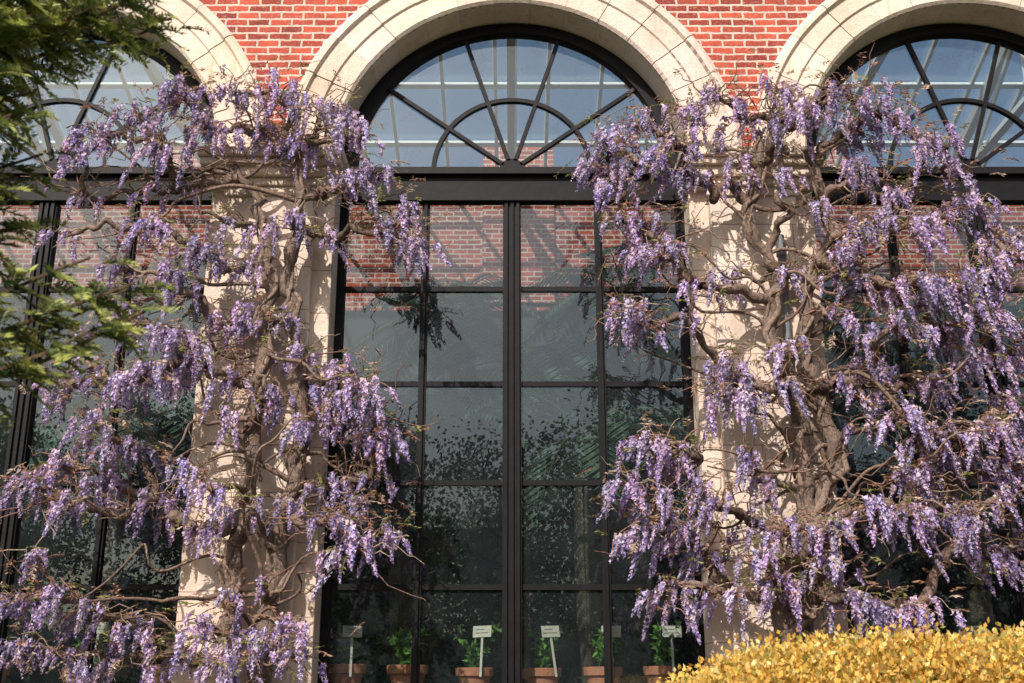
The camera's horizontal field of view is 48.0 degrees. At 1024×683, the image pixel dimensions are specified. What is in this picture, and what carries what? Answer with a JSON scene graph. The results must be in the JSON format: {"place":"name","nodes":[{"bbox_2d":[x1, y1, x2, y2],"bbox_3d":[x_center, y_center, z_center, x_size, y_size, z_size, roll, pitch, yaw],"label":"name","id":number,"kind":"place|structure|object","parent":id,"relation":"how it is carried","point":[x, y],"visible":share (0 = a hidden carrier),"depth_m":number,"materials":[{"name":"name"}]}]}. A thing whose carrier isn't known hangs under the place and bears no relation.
{"place":"outdoors","nodes":[
{"label":"outdoors","id":0,"kind":"place"},
{"bbox_2d":[0,39,1023,166],"label":"sky","id":1,"kind":"structure","parent":0,"point":[952,60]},
{"label":"ground","id":2,"kind":"structure","parent":0,"visible":0},
{"bbox_2d":[0,0,211,433],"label":"yew tree","id":3,"kind":"object","parent":2,"relation":"on","point":[19,32],"visible":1,"depth_m":3.27,"materials":[{"name":"green plant"}]},
{"bbox_2d":[0,56,455,682],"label":"wisteria","id":4,"kind":"object","parent":2,"relation":"on","point":[270,630],"visible":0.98,"depth_m":9.56,"materials":[{"name":"purple plant"}]},
{"bbox_2d":[171,187,848,682],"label":"stone piers","id":5,"kind":"structure","parent":2,"relation":"on","point":[315,285],"depth_m":10.02,"materials":[{"name":"stone"}]},
{"bbox_2d":[0,24,1023,682],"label":"window frames","id":6,"kind":"structure","parent":5,"relation":"attached to","point":[512,186],"depth_m":10.80,"materials":[{"name":"black metal"}]},
{"bbox_2d":[197,146,826,202],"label":"impost mouldings","id":7,"kind":"object","parent":5,"relation":"on","point":[275,177],"visible":0.35,"depth_m":10.56,"materials":[{"name":"stone"}]},
{"bbox_2d":[117,0,1023,141],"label":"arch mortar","id":8,"kind":"object","parent":7,"relation":"on","point":[689,45],"visible":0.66,"depth_m":11.14,"materials":[{"name":"beige concrete"}]},
{"bbox_2d":[776,234,814,642],"bbox_3d":[2.420,1.718,9.551,0.090,5.600,0.090,0,-17,0],"label":"drainpipe","id":9,"kind":"object","parent":5,"relation":"attached to","point":[785,309],"visible":0.21,"depth_m":10.13,"materials":[{"name":"metal"}]},
{"bbox_2d":[0,147,1023,682],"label":"interior walls","id":10,"kind":"structure","parent":2,"relation":"on","point":[556,237],"depth_m":17.32,"materials":[{"name":"red brick"}]},
{"bbox_2d":[0,280,159,494],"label":"palm tree","id":11,"kind":"object","parent":10,"relation":"on","point":[15,302],"visible":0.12,"depth_m":15.47,"materials":[{"name":"green plant"}]},
{"bbox_2d":[0,415,169,562],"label":"palm tree","id":12,"kind":"object","parent":10,"relation":"on","point":[40,425],"visible":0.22,"depth_m":12.99,"materials":[{"name":"green plant"}]},
{"bbox_2d":[0,351,195,682],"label":"palm tree","id":13,"kind":"object","parent":10,"relation":"on","point":[115,535],"visible":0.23,"depth_m":12.48,"materials":[{"name":"green plant"}]},
{"bbox_2d":[75,253,206,406],"bbox_3d":[-4.113,2.493,14.904,3.192,7.292,2.927,-15,-23,39],"label":"palm tree","id":14,"kind":"object","parent":10,"relation":"on","point":[182,310],"visible":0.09,"depth_m":15.72,"materials":[{"name":"green plant"}]},
{"bbox_2d":[146,354,384,500],"bbox_3d":[-2.839,2.833,13.060,3.103,5.530,3.494,0,-17,0],"label":"palm tree","id":15,"kind":"object","parent":10,"relation":"on","point":[362,373],"visible":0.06,"depth_m":13.65,"materials":[{"name":"green plant"}]},
{"bbox_2d":[338,379,573,664],"bbox_3d":[-1.332,2.927,12.503,3.431,5.019,3.672,9,-19,-25],"label":"palm tree","id":16,"kind":"object","parent":10,"relation":"on","point":[399,572],"visible":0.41,"depth_m":12.86,"materials":[{"name":"green plant"}]},
{"bbox_2d":[347,271,572,682],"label":"palm tree","id":17,"kind":"object","parent":10,"relation":"on","point":[448,326],"visible":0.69,"depth_m":15.13,"materials":[{"name":"green plant"}]},
{"bbox_2d":[1,359,1015,682],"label":"greenhouse shrubs","id":18,"kind":"object","parent":10,"relation":"on","point":[343,599],"visible":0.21,"depth_m":14.39,"materials":[{"name":"green plant"}]},
{"bbox_2d":[0,39,1023,166],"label":"roof rafters","id":19,"kind":"object","parent":10,"relation":"on","point":[511,85],"visible":0.15,"depth_m":16.10,"materials":[{"name":"white metal"}]},
{"bbox_2d":[398,330,664,682],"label":"palm tree","id":20,"kind":"object","parent":10,"relation":"on","point":[570,355],"visible":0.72,"depth_m":14.27,"materials":[{"name":"green plant"}]},
{"bbox_2d":[428,367,687,682],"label":"palm tree","id":21,"kind":"object","parent":10,"relation":"on","point":[585,564],"visible":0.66,"depth_m":12.41,"materials":[{"name":"green plant"}]},
{"bbox_2d":[521,245,680,682],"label":"palm tree","id":22,"kind":"object","parent":10,"relation":"on","point":[572,303],"visible":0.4,"depth_m":15.45,"materials":[{"name":"green plant"}]},
{"bbox_2d":[647,400,965,583],"bbox_3d":[3.230,2.984,12.665,3.428,5.007,3.708,0,-17,0],"label":"palm tree","id":23,"kind":"object","parent":10,"relation":"on","point":[839,427],"visible":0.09,"depth_m":12.80,"materials":[{"name":"green plant"}]},
{"bbox_2d":[819,268,944,636],"bbox_3d":[4.179,2.532,14.773,2.884,7.136,3.234,-10,-20,29],"label":"palm tree","id":24,"kind":"object","parent":10,"relation":"on","point":[836,331],"visible":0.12,"depth_m":15.59,"materials":[{"name":"green plant"}]},
{"bbox_2d":[829,326,1023,635],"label":"palm tree","id":25,"kind":"object","parent":10,"relation":"on","point":[979,607],"visible":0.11,"depth_m":12.92,"materials":[{"name":"green plant"}]},
{"bbox_2d":[877,293,1023,633],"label":"palm tree","id":26,"kind":"object","parent":10,"relation":"on","point":[1015,308],"visible":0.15,"depth_m":15.18,"materials":[{"name":"green plant"}]},
{"bbox_2d":[936,444,1023,580],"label":"palm tree","id":27,"kind":"object","parent":10,"relation":"on","point":[994,529],"visible":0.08,"depth_m":13.96,"materials":[{"name":"green plant"}]},
{"bbox_3d":[0.000,3.923,9.914,13.200,1.565,0.665,0,-17,0],"label":"potting bench","id":28,"kind":"object","parent":10,"relation":"on","visible":0},
{"bbox_2d":[2,634,12,682],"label":"potted plant","id":29,"kind":"object","parent":28,"relation":"on","point":[6,671],"visible":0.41,"depth_m":10.10,"materials":[{"name":"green plant"}]},
{"bbox_2d":[65,625,114,682],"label":"potted plant","id":30,"kind":"object","parent":28,"relation":"on","point":[98,680],"visible":0.1,"depth_m":10.17,"materials":[{"name":"green plant"}]},
{"bbox_2d":[93,622,108,664],"bbox_3d":[-3.626,2.664,10.011,0.170,0.440,0.019,-5,-30,14],"label":"plant label","id":31,"kind":"object","parent":30,"relation":"attached to","point":[101,625],"visible":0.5,"depth_m":10.07,"materials":[{"name":"white plastic"}]},
{"bbox_2d":[150,622,175,682],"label":"potted plant","id":32,"kind":"object","parent":28,"relation":"on","point":[171,636],"visible":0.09,"depth_m":9.99,"materials":[{"name":"green plant"}]},
{"bbox_2d":[328,631,366,682],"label":"potted plant","id":33,"kind":"object","parent":28,"relation":"on","point":[338,673],"visible":0.88,"depth_m":10.01,"materials":[{"name":"green plant"}]},
{"bbox_2d":[342,625,361,676],"bbox_3d":[-1.396,2.692,10.002,0.170,0.440,0.019,5,-30,-11],"label":"plant label","id":34,"kind":"object","parent":33,"relation":"attached to","point":[348,631],"visible":0.96,"depth_m":10.07,"materials":[{"name":"white plastic"}]},
{"bbox_2d":[387,627,428,682],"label":"potted plant","id":35,"kind":"object","parent":28,"relation":"on","point":[400,673],"visible":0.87,"depth_m":10.09,"materials":[{"name":"green plant"}]},
{"bbox_2d":[452,621,501,682],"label":"potted plant","id":36,"kind":"object","parent":28,"relation":"on","point":[469,673],"visible":0.92,"depth_m":10.10,"materials":[{"name":"green plant"}]},
{"bbox_2d":[473,625,491,676],"bbox_3d":[-0.266,2.692,10.002,0.170,0.440,0.019,-7,-31,16],"label":"plant label","id":37,"kind":"object","parent":36,"relation":"attached to","point":[482,632],"visible":1,"depth_m":10.07,"materials":[{"name":"white plastic"}]},
{"bbox_2d":[524,623,562,682],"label":"potted plant","id":38,"kind":"object","parent":28,"relation":"on","point":[544,673],"visible":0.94,"depth_m":10.08,"materials":[{"name":"green plant"}]},
{"bbox_2d":[541,625,559,676],"bbox_3d":[0.357,2.694,10.006,0.170,0.440,0.020,4,-30,-23],"label":"plant label","id":39,"kind":"object","parent":38,"relation":"attached to","point":[550,631],"visible":1,"depth_m":10.06,"materials":[{"name":"white plastic"}]},
{"bbox_2d":[583,625,625,682],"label":"potted plant","id":40,"kind":"object","parent":28,"relation":"on","point":[594,674],"visible":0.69,"depth_m":10.05,"materials":[{"name":"green plant"}]},
{"bbox_2d":[601,626,620,676],"bbox_3d":[0.867,2.692,10.002,0.170,0.440,0.019,-2,-29,6],"label":"plant label","id":41,"kind":"object","parent":40,"relation":"attached to","point":[616,631],"visible":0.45,"depth_m":10.07,"materials":[{"name":"white plastic"}]},
{"bbox_2d":[643,619,682,682],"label":"potted plant","id":42,"kind":"object","parent":28,"relation":"on","point":[663,655],"visible":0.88,"depth_m":10.07,"materials":[{"name":"green plant"}]},
{"bbox_2d":[662,626,681,672],"bbox_3d":[1.397,2.692,10.002,0.170,0.440,0.019,0,-29,4],"label":"plant label","id":43,"kind":"object","parent":42,"relation":"attached to","point":[667,631],"visible":0.88,"depth_m":10.07,"materials":[{"name":"white plastic"}]},
{"bbox_3d":[4.028,2.816,10.141,0.427,0.682,0.370,0,-17,0],"label":"potted plant","id":44,"kind":"object","parent":28,"relation":"on","visible":0},
{"bbox_2d":[966,626,984,635],"bbox_3d":[4.075,2.692,10.002,0.170,0.440,0.019,2,-30,-8],"label":"plant label","id":45,"kind":"object","parent":44,"relation":"attached to","point":[975,628],"visible":0.27,"depth_m":10.08,"materials":[{"name":"white plastic"}]},
{"bbox_2d":[199,0,824,145],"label":"brick wall","id":46,"kind":"structure","parent":2,"relation":"on","point":[728,34],"depth_m":11.21,"materials":[{"name":"red brick"}]},
{"bbox_2d":[14,0,1023,147],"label":"arch voussoirs","id":47,"kind":"object","parent":46,"relation":"attached to","point":[362,39],"visible":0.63,"depth_m":11.13,"materials":[{"name":"stone"}]},
{"bbox_2d":[553,38,1023,644],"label":"wisteria","id":48,"kind":"object","parent":2,"relation":"on","point":[791,604],"visible":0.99,"depth_m":9.61,"materials":[{"name":"purple plant"}]},
{"bbox_2d":[656,610,1023,682],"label":"golden hedge","id":49,"kind":"object","parent":2,"relation":"on","point":[897,656],"visible":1,"depth_m":4.42,"materials":[{"name":"yellow plant"}]}
]}

